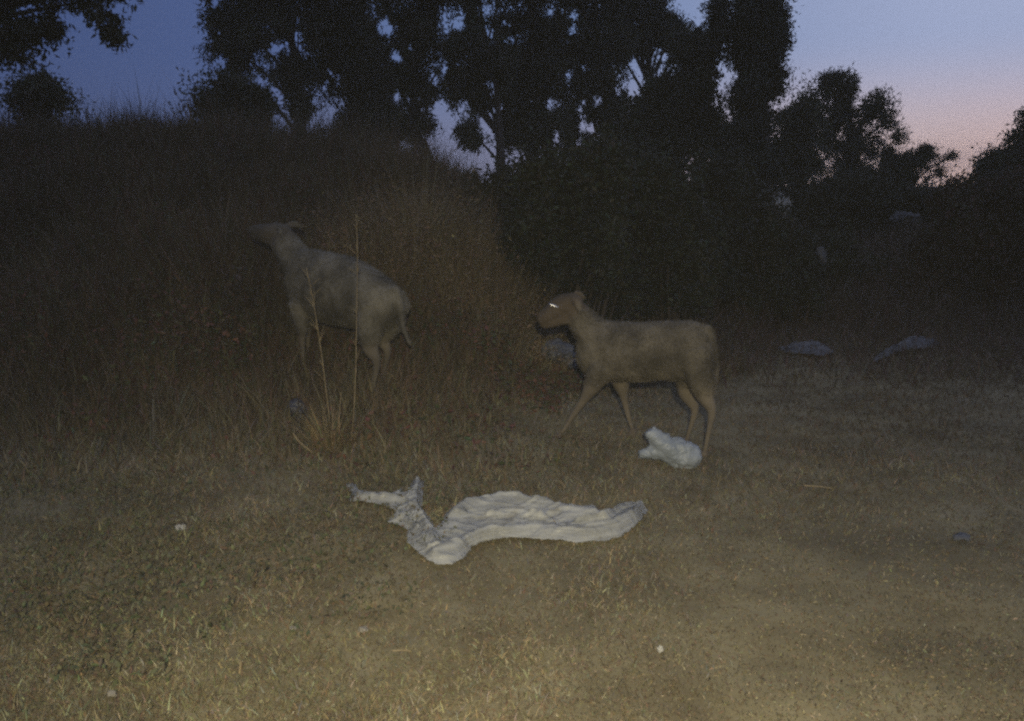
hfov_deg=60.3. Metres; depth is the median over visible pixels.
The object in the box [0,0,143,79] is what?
leafy tree
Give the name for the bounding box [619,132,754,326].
bush
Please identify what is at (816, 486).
dry stick
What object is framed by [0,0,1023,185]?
sky
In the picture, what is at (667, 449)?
carrier bag
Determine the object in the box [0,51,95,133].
round tree
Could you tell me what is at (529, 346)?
dead bush
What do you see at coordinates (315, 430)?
grass tussock
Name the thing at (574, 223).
bush
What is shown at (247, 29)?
eucalyptus tree
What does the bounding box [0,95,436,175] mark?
skyline stalks
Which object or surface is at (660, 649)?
wrapper
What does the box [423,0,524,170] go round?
eucalyptus tree
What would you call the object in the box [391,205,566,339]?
dead bush
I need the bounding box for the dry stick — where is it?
[804,485,832,488]
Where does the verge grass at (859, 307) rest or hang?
on the ground at (776, 612)
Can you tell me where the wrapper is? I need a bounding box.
[657,644,662,652]
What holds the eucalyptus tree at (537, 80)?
on the ground at (776, 612)
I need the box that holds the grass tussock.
[278,218,373,452]
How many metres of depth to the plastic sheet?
3.89 m
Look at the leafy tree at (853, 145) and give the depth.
19.19 m
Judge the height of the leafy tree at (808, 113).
3.083 m
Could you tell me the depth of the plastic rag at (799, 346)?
7.78 m
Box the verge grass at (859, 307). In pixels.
[616,217,1023,393]
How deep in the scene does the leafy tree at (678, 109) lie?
15.08 m
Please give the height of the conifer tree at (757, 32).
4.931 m
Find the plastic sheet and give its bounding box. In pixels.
[347,476,647,564]
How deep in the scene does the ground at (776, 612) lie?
3.45 m
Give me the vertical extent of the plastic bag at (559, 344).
0.250 m
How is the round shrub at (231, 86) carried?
on the ground at (776, 612)
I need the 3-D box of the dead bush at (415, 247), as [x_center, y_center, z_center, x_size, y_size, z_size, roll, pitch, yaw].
[-0.784,-1.125,7.356,2.246,1.495,2.046,-8,14,-36]
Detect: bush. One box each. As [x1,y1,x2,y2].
[286,194,460,294]
[301,140,539,296]
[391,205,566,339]
[428,276,579,375]
[448,142,530,225]
[491,115,655,341]
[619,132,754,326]
[683,126,840,331]
[775,160,945,249]
[910,155,1023,315]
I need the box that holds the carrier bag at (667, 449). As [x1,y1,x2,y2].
[638,426,701,468]
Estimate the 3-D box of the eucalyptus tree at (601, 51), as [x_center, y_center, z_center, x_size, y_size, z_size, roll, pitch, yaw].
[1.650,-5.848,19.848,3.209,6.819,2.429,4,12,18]
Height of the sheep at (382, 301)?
1.107 m
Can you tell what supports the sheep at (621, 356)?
on the ground at (776, 612)
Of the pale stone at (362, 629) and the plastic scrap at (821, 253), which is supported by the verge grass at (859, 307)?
the plastic scrap at (821, 253)
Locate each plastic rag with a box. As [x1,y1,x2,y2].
[778,340,833,354]
[873,336,940,361]
[954,532,970,540]
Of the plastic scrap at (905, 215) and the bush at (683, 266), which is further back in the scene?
the plastic scrap at (905, 215)
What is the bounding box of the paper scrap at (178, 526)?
[175,524,185,531]
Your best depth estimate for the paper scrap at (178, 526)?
3.86 m
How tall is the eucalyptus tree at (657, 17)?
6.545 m
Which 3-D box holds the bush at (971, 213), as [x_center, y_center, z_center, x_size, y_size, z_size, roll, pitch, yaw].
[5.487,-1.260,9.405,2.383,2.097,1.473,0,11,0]
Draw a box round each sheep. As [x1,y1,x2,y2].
[248,221,411,404]
[537,291,719,456]
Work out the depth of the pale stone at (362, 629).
2.98 m
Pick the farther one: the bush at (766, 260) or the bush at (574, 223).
the bush at (766, 260)
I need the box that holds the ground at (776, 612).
[0,186,1023,720]
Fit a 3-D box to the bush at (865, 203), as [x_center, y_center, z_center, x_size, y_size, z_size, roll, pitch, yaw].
[5.017,-1.653,12.468,2.752,2.296,1.308,0,11,0]
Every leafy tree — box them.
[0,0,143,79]
[611,16,733,203]
[764,70,839,224]
[966,106,1023,181]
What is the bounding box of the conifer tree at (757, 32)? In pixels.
[695,0,803,195]
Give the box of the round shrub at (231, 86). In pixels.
[168,61,291,130]
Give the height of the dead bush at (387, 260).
0.931 m
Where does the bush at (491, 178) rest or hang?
on the ground at (776, 612)
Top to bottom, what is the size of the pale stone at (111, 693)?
0.018 m
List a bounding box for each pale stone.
[107,690,116,696]
[358,626,368,632]
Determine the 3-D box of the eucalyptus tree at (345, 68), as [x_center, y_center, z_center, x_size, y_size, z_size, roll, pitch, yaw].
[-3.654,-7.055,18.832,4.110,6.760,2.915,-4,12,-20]
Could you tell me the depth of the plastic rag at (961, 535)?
3.71 m
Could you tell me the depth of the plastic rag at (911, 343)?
7.94 m
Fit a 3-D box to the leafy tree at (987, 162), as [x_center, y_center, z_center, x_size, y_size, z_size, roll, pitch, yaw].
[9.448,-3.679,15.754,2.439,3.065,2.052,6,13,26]
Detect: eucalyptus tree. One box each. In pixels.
[192,0,339,130]
[297,0,395,139]
[340,0,491,157]
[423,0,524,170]
[481,0,594,218]
[543,0,655,160]
[599,0,696,90]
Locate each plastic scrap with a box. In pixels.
[817,247,826,263]
[889,211,921,222]
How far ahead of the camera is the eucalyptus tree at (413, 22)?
17.43 m
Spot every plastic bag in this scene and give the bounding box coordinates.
[287,398,307,420]
[540,338,576,370]
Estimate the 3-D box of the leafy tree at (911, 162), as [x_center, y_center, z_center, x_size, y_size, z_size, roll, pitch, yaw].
[7.490,-3.617,17.616,2.929,2.206,0.970,0,11,0]
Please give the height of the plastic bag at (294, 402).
0.158 m

